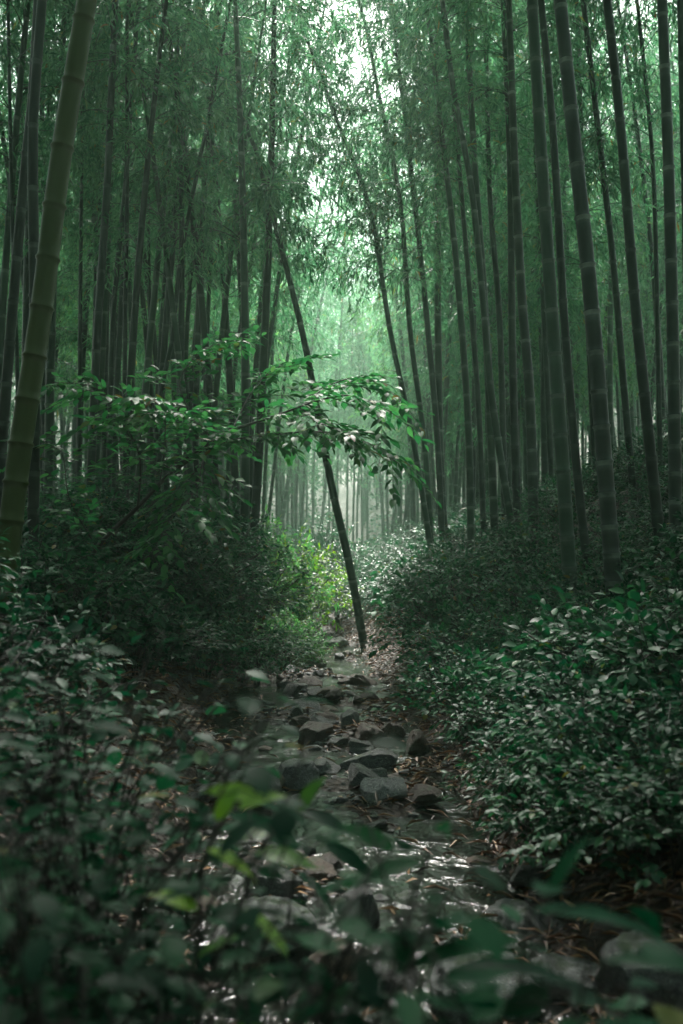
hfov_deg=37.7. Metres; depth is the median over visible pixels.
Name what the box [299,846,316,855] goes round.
stone
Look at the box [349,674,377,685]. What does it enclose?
stone
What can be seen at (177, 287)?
bamboo
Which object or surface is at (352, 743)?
stone
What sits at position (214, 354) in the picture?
bamboo
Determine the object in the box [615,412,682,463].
shrub
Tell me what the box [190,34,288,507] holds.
bamboo
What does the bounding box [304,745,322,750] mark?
stone
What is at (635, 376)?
bamboo
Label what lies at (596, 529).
shrub
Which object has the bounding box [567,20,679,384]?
bamboo
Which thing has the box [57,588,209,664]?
shrub
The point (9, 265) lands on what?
bamboo
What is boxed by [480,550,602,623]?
shrub
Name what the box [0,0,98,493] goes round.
bamboo
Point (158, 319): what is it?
bamboo
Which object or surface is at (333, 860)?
stone
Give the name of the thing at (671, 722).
shrub
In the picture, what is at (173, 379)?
bamboo
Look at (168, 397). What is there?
bamboo
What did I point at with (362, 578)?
bush
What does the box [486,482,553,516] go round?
shrub
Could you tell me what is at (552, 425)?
bamboo
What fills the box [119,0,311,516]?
bamboo
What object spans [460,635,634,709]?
shrub
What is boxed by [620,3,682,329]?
bamboo
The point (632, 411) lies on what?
bamboo
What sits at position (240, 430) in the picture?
bamboo
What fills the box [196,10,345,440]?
bamboo
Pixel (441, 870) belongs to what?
stream water
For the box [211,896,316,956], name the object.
rock
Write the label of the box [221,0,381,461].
bamboo
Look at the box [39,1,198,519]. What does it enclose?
bamboo
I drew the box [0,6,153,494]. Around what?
bamboo
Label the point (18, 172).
bamboo
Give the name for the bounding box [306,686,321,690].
stone
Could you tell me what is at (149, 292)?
bamboo
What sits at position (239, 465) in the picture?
bamboo
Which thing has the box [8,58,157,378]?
bamboo
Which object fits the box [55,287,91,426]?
bamboo
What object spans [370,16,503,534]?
bamboo
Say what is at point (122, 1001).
leafy plant
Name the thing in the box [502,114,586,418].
bamboo
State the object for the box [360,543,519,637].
shrub
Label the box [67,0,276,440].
bamboo
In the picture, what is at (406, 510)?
bamboo
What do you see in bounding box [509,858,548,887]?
rock
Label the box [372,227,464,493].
bamboo
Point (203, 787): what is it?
stone
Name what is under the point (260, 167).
leaning bamboo
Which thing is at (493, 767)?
shrub
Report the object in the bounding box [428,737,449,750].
stone
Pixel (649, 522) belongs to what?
shrub
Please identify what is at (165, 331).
bamboo
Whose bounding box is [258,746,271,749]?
stone
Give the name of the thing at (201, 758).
leafy plant
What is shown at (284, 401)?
bamboo
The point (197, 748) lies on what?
stone
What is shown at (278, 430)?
bamboo
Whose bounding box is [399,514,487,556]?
shrub
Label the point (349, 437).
sapling
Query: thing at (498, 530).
shrub
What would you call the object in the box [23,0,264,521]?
bamboo
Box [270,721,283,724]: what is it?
stone
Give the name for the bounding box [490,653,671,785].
shrub
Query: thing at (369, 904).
rock
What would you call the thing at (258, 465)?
bamboo
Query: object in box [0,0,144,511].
bamboo
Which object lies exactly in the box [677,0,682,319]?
bamboo
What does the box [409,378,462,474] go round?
bamboo
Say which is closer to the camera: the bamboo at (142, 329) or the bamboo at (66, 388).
the bamboo at (142, 329)
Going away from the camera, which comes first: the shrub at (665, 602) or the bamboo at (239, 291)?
the shrub at (665, 602)
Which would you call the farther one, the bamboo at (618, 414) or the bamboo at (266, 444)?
the bamboo at (618, 414)
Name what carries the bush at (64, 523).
on the ground
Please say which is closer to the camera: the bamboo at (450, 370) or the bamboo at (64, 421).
the bamboo at (450, 370)
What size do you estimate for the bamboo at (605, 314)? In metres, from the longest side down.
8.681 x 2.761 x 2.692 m
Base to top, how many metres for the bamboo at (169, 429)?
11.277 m
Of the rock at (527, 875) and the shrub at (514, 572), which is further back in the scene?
the shrub at (514, 572)
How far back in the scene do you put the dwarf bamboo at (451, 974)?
1.04 m
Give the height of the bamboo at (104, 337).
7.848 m
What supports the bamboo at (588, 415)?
on the ground
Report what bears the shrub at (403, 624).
on the ground
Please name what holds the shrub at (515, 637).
on the ground
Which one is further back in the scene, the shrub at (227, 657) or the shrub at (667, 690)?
the shrub at (227, 657)
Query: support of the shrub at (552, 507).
on the ground
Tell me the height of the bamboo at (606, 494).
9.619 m
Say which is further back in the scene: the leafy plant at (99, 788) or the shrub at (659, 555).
the shrub at (659, 555)
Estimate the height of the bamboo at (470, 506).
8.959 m
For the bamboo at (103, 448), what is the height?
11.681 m
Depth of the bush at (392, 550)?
13.06 m
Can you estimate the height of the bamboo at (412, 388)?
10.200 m
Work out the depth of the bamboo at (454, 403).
20.34 m
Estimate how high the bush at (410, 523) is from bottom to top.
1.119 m
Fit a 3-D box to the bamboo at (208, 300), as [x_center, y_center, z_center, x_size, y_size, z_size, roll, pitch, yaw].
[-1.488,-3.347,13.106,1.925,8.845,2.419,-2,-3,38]
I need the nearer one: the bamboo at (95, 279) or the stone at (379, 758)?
the stone at (379, 758)
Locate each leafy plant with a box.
[0,618,68,665]
[0,622,83,909]
[0,628,299,1021]
[0,634,124,982]
[0,639,86,806]
[0,642,40,717]
[0,648,197,1023]
[0,667,270,991]
[0,669,168,789]
[0,672,158,931]
[0,692,346,1023]
[0,698,310,1023]
[0,732,443,1023]
[0,760,238,1023]
[0,796,480,1023]
[0,799,309,1023]
[0,945,321,1023]
[28,894,451,1023]
[123,900,660,1023]
[197,861,638,1023]
[239,863,506,1023]
[293,821,506,1023]
[300,946,399,1023]
[330,819,682,1023]
[342,893,516,1023]
[368,931,660,1023]
[439,976,610,1023]
[454,882,588,1023]
[487,944,580,1023]
[501,905,682,1023]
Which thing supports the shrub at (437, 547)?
on the ground
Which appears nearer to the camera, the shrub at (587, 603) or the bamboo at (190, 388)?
the shrub at (587, 603)
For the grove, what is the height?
34.579 m
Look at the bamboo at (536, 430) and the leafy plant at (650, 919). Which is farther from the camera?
the bamboo at (536, 430)
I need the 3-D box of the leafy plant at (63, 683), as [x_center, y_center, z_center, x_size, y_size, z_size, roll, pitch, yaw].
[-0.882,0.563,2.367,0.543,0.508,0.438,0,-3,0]
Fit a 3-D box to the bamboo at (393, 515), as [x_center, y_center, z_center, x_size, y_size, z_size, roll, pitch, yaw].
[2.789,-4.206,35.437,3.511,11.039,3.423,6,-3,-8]
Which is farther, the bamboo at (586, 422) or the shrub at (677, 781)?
the bamboo at (586, 422)
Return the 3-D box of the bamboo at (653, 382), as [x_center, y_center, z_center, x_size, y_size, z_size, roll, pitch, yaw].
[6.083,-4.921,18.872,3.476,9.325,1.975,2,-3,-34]
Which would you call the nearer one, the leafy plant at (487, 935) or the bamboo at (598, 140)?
the leafy plant at (487, 935)
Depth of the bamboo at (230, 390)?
11.84 m
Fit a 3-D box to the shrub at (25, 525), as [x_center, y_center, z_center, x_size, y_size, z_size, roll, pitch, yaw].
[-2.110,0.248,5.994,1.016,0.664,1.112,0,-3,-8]
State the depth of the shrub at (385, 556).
10.71 m
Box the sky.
[0,0,677,403]
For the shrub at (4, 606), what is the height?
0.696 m
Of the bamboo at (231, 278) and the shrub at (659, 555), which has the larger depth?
the bamboo at (231, 278)
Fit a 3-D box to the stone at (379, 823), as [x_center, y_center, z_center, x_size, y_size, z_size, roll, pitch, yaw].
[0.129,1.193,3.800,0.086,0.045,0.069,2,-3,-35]
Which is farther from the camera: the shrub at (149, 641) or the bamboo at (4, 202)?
the bamboo at (4, 202)
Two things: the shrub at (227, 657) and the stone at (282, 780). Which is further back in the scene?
the shrub at (227, 657)
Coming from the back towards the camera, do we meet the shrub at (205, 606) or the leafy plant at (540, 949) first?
the shrub at (205, 606)
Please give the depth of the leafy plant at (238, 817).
1.19 m
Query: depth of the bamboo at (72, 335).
13.85 m
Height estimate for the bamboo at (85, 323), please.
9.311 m
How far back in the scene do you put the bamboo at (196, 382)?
11.10 m
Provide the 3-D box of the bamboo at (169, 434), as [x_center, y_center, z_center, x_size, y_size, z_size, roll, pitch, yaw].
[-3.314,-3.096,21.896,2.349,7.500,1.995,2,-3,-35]
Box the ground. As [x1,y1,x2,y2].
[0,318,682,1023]
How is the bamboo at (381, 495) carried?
on the ground
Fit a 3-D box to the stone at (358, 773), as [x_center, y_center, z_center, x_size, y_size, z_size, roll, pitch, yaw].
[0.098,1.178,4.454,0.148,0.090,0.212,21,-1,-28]
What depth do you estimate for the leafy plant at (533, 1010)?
0.85 m
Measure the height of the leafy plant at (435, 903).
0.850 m
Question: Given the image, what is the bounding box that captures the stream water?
[138,606,588,1023]
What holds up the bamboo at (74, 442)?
on the ground
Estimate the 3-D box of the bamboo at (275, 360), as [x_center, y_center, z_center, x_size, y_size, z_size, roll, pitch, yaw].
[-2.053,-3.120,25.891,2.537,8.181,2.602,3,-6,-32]
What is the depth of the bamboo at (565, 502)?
6.60 m
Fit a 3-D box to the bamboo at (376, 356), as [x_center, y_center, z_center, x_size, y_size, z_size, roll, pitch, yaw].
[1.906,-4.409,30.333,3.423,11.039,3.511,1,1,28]
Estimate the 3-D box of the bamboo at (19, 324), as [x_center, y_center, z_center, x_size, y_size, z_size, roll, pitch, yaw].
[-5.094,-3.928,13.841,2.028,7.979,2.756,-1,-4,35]
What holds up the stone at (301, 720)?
in the stream water
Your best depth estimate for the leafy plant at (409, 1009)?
0.85 m
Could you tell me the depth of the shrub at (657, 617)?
4.17 m
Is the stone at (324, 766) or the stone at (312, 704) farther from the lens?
the stone at (312, 704)
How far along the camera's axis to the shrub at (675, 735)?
2.98 m
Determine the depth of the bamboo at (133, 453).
12.88 m
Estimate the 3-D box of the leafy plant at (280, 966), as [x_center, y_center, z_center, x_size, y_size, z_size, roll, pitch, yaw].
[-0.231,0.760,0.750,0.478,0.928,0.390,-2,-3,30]
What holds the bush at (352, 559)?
on the ground
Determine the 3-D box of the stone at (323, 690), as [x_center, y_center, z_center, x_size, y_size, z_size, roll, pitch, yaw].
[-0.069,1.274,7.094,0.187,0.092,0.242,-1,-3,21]
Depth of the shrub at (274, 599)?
9.92 m
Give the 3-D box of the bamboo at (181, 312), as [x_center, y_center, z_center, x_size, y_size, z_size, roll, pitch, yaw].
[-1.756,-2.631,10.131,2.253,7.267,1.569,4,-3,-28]
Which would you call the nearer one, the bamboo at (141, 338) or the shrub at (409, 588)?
the shrub at (409, 588)
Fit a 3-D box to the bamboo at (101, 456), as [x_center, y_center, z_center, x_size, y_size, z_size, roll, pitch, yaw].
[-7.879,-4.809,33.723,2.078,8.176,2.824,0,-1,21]
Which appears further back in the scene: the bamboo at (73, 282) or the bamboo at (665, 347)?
the bamboo at (665, 347)
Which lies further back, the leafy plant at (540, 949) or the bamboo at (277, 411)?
the bamboo at (277, 411)
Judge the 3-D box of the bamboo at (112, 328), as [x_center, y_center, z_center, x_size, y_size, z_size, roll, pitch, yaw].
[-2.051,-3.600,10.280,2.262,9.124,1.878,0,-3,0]
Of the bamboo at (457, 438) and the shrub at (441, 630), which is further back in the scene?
the bamboo at (457, 438)
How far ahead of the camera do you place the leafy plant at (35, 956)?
0.99 m
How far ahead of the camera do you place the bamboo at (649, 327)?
25.20 m
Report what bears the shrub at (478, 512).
on the ground
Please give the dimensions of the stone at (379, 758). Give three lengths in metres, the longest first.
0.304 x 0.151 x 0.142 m
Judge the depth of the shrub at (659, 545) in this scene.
6.33 m
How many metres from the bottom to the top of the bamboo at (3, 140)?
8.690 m
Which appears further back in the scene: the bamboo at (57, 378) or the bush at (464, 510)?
the bamboo at (57, 378)
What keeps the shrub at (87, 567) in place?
on the ground
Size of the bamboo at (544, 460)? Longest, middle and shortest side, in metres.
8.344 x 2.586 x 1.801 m
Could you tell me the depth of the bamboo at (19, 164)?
11.93 m
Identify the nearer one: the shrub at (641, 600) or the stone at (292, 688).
the shrub at (641, 600)
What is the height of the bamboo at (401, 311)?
11.095 m
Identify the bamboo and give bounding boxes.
[0,0,30,98]
[0,0,36,506]
[0,0,96,501]
[0,0,96,649]
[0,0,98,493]
[0,0,104,282]
[0,0,130,483]
[0,0,138,509]
[0,0,140,391]
[0,0,141,394]
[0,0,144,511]
[0,0,175,520]
[0,0,181,498]
[0,0,255,455]
[0,1,47,317]
[0,1,61,371]
[0,3,28,206]
[0,6,133,495]
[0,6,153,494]
[0,8,77,418]
[0,13,208,493]
[0,21,192,508]
[0,30,74,497]
[0,56,51,173]
[0,73,63,459]
[0,98,64,364]
[2,129,69,486]
[6,19,184,473]
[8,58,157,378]
[13,248,83,491]
[15,0,235,525]
[18,0,230,447]
[21,22,123,495]
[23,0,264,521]
[24,0,243,493]
[25,0,248,507]
[27,0,46,620]
[28,0,169,362]
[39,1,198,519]
[43,4,228,514]
[46,0,237,475]
[46,1,175,510]
[47,8,194,499]
[48,0,244,525]
[54,176,139,395]
[55,1,197,396]
[55,287,73,420]
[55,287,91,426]
[55,351,69,429]
[58,28,175,407]
[58,326,91,488]
[59,95,135,489]
[60,21,124,493]
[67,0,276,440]
[68,0,297,515]
[74,0,276,522]
[74,37,238,522]
[76,0,298,508]
[82,0,351,640]
[82,34,249,444]
[83,101,206,490]
[84,14,258,510]
[87,241,158,442]
[88,0,304,544]
[95,0,312,527]
[100,435,101,480]
[115,1,286,522]
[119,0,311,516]
[123,0,344,510]
[127,13,258,401]
[127,136,204,453]
[127,243,148,498]
[131,0,297,500]
[131,0,347,525]
[132,0,328,510]
[135,271,235,431]
[136,0,322,628]
[138,2,292,525]
[151,180,211,493]
[160,0,301,453]
[167,0,395,633]
[167,282,240,480]
[170,0,356,538]
[189,4,252,372]
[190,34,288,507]
[191,151,261,430]
[191,279,253,497]
[193,78,367,649]
[194,270,283,477]
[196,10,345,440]
[199,203,256,464]
[205,103,300,421]
[210,46,346,411]
[216,96,368,550]
[218,197,307,438]
[218,256,281,488]
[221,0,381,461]
[223,0,477,554]
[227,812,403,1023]
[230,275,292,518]
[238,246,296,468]
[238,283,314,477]
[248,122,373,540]
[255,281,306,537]
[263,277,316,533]
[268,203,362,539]
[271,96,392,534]
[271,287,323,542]
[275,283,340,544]
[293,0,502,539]
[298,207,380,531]
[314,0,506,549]
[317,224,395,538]
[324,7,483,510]
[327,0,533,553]
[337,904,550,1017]
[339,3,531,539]
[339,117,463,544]
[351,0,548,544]
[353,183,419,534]
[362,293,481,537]
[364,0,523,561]
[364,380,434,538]
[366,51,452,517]
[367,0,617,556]
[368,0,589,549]
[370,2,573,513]
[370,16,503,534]
[371,146,457,524]
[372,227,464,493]
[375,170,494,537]
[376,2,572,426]
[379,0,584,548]
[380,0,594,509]
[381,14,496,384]
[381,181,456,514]
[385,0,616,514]
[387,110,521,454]
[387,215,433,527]
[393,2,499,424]
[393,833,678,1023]
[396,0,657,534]
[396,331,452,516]
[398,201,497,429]
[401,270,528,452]
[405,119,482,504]
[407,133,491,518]
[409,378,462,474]
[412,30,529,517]
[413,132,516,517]
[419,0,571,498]
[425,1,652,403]
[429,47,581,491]
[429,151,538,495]
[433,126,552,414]
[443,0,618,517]
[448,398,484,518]
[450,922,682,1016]
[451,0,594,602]
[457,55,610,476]
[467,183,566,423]
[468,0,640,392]
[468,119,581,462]
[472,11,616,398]
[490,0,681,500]
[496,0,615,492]
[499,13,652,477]
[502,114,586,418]
[516,30,620,447]
[517,0,677,515]
[520,106,603,479]
[520,268,578,488]
[520,357,537,499]
[520,405,540,443]
[526,0,671,607]
[528,51,680,466]
[529,0,681,476]
[529,147,615,432]
[537,190,635,401]
[546,1,680,432]
[551,181,578,475]
[553,0,622,609]
[558,47,664,396]
[566,6,628,439]
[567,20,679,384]
[569,1,677,456]
[569,22,675,448]
[571,188,626,454]
[573,214,631,412]
[573,354,588,441]
[574,210,650,452]
[574,267,620,465]
[577,28,682,414]
[579,260,599,469]
[579,401,616,432]
[583,59,681,447]
[586,0,682,377]
[591,111,682,425]
[596,55,682,413]
[599,259,623,448]
[603,0,676,555]
[611,3,681,237]
[613,0,682,369]
[613,243,662,443]
[614,132,680,399]
[618,70,681,431]
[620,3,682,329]
[621,51,682,392]
[622,215,681,395]
[623,1,682,323]
[625,42,680,350]
[633,80,682,355]
[657,0,682,578]
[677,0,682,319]
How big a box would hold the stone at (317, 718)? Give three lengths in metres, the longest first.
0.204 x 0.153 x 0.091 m
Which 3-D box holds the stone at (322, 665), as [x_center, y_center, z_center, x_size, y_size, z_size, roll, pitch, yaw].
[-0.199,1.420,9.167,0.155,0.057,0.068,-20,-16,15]
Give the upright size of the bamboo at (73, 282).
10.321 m
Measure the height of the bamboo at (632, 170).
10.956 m
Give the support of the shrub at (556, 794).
on the ground
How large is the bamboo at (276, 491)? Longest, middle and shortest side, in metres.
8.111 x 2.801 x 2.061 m
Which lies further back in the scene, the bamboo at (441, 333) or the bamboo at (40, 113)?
the bamboo at (441, 333)
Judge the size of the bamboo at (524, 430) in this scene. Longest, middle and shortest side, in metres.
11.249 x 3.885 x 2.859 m
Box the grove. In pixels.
[5,107,674,547]
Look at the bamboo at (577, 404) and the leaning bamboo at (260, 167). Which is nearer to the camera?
the leaning bamboo at (260, 167)
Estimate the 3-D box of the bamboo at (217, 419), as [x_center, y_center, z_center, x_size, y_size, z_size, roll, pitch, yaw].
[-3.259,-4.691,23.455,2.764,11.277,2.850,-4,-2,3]
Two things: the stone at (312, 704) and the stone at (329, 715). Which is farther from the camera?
the stone at (312, 704)
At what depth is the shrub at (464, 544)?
10.74 m
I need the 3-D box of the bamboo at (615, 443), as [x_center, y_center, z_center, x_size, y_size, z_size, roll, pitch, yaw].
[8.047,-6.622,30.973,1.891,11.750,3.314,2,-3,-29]
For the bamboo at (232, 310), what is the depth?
24.48 m
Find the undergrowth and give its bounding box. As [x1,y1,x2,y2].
[7,379,682,623]
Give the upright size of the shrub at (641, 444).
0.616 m
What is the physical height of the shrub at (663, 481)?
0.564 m
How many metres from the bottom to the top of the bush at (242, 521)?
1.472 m
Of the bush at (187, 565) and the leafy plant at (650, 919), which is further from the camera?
the bush at (187, 565)
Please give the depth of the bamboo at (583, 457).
31.70 m
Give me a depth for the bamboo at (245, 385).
9.45 m
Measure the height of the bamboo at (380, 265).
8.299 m
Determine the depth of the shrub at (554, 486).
10.78 m
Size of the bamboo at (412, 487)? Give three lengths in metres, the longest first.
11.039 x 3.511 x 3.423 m
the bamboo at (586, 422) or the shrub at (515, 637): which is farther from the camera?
the bamboo at (586, 422)
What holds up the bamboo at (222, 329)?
on the ground
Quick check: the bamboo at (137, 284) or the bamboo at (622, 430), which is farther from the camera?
the bamboo at (622, 430)
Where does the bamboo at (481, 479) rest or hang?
on the ground
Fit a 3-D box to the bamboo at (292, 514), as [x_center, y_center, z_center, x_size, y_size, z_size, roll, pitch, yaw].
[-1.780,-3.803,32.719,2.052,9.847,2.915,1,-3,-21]
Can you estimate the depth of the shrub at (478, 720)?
4.08 m
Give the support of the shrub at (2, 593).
on the ground
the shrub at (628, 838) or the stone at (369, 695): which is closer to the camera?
the shrub at (628, 838)
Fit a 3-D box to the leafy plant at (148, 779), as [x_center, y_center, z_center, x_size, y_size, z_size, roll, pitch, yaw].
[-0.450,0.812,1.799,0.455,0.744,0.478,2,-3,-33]
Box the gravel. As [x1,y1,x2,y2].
[17,611,629,1023]
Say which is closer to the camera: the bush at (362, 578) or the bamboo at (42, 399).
the bamboo at (42, 399)
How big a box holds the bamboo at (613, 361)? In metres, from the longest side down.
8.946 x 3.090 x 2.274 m
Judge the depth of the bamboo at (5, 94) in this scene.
11.60 m
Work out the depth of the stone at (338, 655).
9.86 m
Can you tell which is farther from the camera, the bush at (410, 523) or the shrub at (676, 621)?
the bush at (410, 523)
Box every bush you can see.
[21,458,219,604]
[24,462,244,610]
[108,471,284,601]
[128,501,316,630]
[220,505,340,645]
[246,603,339,664]
[257,520,366,633]
[281,507,378,617]
[304,561,384,628]
[318,546,376,577]
[344,559,378,588]
[354,517,437,577]
[378,527,435,558]
[389,510,454,555]
[434,491,499,537]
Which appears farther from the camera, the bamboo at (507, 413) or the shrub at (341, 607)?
the bamboo at (507, 413)
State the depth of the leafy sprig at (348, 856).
1.62 m
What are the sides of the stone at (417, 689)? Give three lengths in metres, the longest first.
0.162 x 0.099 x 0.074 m
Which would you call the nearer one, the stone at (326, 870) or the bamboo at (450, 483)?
the stone at (326, 870)
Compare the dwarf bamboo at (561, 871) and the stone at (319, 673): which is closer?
the dwarf bamboo at (561, 871)
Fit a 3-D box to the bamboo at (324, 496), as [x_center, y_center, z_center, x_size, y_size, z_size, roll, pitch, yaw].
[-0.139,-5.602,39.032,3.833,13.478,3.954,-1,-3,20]
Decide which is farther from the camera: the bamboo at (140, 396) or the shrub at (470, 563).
the bamboo at (140, 396)
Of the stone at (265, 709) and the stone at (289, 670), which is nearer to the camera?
the stone at (265, 709)
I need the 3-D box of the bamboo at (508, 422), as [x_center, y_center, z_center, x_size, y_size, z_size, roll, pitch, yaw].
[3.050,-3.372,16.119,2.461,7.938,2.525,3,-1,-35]
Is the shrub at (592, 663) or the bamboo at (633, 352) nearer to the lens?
the shrub at (592, 663)
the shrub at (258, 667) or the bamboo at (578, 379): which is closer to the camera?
the shrub at (258, 667)
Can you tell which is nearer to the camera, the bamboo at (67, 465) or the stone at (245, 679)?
the stone at (245, 679)
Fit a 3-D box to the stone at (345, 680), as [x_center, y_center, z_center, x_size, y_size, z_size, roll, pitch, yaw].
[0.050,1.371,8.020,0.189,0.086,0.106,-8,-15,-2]
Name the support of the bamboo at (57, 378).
on the ground
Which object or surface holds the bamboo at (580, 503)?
on the ground
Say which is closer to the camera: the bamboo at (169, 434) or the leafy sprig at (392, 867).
the leafy sprig at (392, 867)
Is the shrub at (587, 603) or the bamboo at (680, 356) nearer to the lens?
the shrub at (587, 603)
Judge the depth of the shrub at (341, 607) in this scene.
14.26 m
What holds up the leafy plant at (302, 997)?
on the ground
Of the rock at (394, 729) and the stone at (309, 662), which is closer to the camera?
the rock at (394, 729)
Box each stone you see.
[188,893,221,910]
[189,782,220,802]
[193,746,203,752]
[223,737,234,743]
[237,675,252,680]
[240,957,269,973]
[250,865,302,896]
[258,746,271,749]
[259,707,272,712]
[263,667,282,671]
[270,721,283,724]
[274,774,285,786]
[276,681,296,687]
[283,682,307,695]
[283,698,319,711]
[285,664,295,672]
[289,705,303,715]
[289,715,310,727]
[297,677,322,687]
[297,721,333,744]
[298,856,336,881]
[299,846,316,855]
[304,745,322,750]
[306,657,322,665]
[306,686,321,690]
[307,687,320,696]
[311,712,335,724]
[313,670,324,676]
[313,711,340,724]
[314,757,340,774]
[315,663,326,666]
[316,685,345,695]
[320,705,338,711]
[320,852,344,869]
[325,636,347,646]
[326,689,340,699]
[326,736,348,745]
[334,653,343,658]
[335,674,346,677]
[337,677,352,683]
[339,748,397,768]
[342,650,355,657]
[343,691,355,695]
[348,739,370,750]
[348,763,378,785]
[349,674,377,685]
[349,745,373,753]
[352,695,364,703]
[354,722,383,747]
[355,961,419,997]
[360,692,378,701]
[366,819,387,828]
[369,768,386,776]
[395,890,420,898]
[414,684,428,698]
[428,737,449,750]
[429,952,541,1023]
[509,930,538,944]
[539,912,562,932]
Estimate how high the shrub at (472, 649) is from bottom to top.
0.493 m
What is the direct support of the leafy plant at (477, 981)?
on the ground
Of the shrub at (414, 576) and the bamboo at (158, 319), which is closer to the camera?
the shrub at (414, 576)
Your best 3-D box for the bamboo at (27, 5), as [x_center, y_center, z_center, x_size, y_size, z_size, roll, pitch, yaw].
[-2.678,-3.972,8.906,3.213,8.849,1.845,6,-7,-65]
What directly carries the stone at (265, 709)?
on the ground
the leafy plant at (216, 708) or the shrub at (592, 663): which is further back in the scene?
the shrub at (592, 663)
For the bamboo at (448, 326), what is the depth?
13.54 m
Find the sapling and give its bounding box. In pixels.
[0,325,441,604]
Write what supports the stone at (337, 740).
on the ground
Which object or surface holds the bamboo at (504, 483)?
on the ground
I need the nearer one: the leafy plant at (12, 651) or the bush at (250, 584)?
the leafy plant at (12, 651)
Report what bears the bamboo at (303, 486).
on the ground
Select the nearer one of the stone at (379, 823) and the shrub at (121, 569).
the stone at (379, 823)
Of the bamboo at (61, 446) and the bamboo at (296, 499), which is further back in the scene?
the bamboo at (296, 499)
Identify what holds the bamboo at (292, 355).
on the ground
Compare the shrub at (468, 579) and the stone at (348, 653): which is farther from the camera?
the stone at (348, 653)
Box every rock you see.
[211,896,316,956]
[220,770,281,803]
[226,874,243,888]
[278,758,319,789]
[295,938,355,997]
[341,709,359,728]
[346,884,379,926]
[360,777,408,803]
[380,722,405,738]
[406,729,428,753]
[408,784,445,805]
[465,855,498,865]
[485,898,546,935]
[504,944,513,950]
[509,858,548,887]
[529,952,597,998]
[593,930,682,1011]
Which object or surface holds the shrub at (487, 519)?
on the ground
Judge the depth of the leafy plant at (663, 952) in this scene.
0.93 m
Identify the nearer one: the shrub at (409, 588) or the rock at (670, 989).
the rock at (670, 989)
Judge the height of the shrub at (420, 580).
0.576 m
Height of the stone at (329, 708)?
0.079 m
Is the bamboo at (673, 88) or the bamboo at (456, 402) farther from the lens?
the bamboo at (456, 402)
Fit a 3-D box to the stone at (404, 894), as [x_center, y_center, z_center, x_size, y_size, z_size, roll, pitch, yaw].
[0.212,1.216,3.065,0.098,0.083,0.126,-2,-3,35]
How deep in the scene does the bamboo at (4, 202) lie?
18.68 m
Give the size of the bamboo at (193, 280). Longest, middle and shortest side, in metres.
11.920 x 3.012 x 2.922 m
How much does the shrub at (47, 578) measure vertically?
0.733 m
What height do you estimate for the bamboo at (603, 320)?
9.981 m
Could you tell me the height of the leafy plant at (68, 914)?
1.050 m
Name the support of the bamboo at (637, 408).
on the ground
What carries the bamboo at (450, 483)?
on the ground
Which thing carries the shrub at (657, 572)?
on the ground
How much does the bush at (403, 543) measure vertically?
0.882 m
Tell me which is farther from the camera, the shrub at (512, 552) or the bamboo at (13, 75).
the bamboo at (13, 75)
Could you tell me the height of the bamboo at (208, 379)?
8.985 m
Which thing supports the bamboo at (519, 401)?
on the ground
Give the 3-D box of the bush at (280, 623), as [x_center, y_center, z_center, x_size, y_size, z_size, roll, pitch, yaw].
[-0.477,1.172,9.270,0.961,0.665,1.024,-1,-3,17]
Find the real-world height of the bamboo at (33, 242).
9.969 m
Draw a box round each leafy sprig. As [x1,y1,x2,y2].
[145,782,289,1023]
[192,776,326,1023]
[228,810,370,1023]
[288,824,423,1022]
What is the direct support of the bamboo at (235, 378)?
on the ground
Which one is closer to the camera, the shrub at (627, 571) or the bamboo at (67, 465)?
the shrub at (627, 571)
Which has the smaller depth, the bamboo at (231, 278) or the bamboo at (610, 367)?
the bamboo at (610, 367)
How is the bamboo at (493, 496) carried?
on the ground
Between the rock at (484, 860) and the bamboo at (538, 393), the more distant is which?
the bamboo at (538, 393)
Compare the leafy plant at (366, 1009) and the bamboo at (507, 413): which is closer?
the leafy plant at (366, 1009)
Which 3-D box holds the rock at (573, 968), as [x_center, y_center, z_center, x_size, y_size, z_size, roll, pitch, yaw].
[0.555,1.147,2.439,0.211,0.109,0.155,-1,-3,12]
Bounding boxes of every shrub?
[0,519,193,664]
[0,522,17,613]
[0,527,54,614]
[0,576,131,713]
[17,507,135,641]
[19,556,130,620]
[20,524,78,570]
[40,479,64,496]
[40,574,248,680]
[48,549,171,627]
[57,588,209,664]
[99,589,252,672]
[141,559,244,630]
[168,598,294,686]
[210,620,317,685]
[218,576,297,620]
[314,585,361,615]
[355,555,379,569]
[360,541,452,590]
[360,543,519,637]
[362,581,509,673]
[364,541,463,605]
[371,637,543,743]
[388,556,463,603]
[391,543,536,639]
[396,603,523,678]
[397,631,517,705]
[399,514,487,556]
[399,559,465,603]
[406,536,486,569]
[418,536,528,600]
[425,521,508,558]
[427,522,560,605]
[432,585,545,655]
[434,669,572,768]
[435,538,524,588]
[438,719,595,843]
[448,504,500,533]
[452,592,571,655]
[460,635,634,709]
[464,505,548,544]
[464,535,580,604]
[470,639,682,745]
[472,564,679,704]
[473,504,595,573]
[478,516,551,546]
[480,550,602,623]
[480,728,682,880]
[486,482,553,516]
[488,597,624,679]
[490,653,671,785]
[496,682,682,811]
[504,465,641,544]
[514,563,675,630]
[516,659,682,818]
[526,468,591,511]
[527,559,656,615]
[531,723,682,892]
[535,524,665,585]
[539,589,682,722]
[540,456,626,500]
[541,573,682,697]
[545,595,676,657]
[548,580,658,640]
[548,633,678,686]
[575,513,653,561]
[582,441,682,506]
[586,431,682,485]
[590,683,682,747]
[591,532,682,614]
[599,493,682,554]
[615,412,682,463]
[616,462,682,517]
[621,400,682,458]
[621,515,682,593]
[621,550,679,601]
[635,527,682,571]
[635,723,682,811]
[637,716,682,773]
[638,572,682,622]
[639,587,682,667]
[647,476,682,509]
[652,497,682,550]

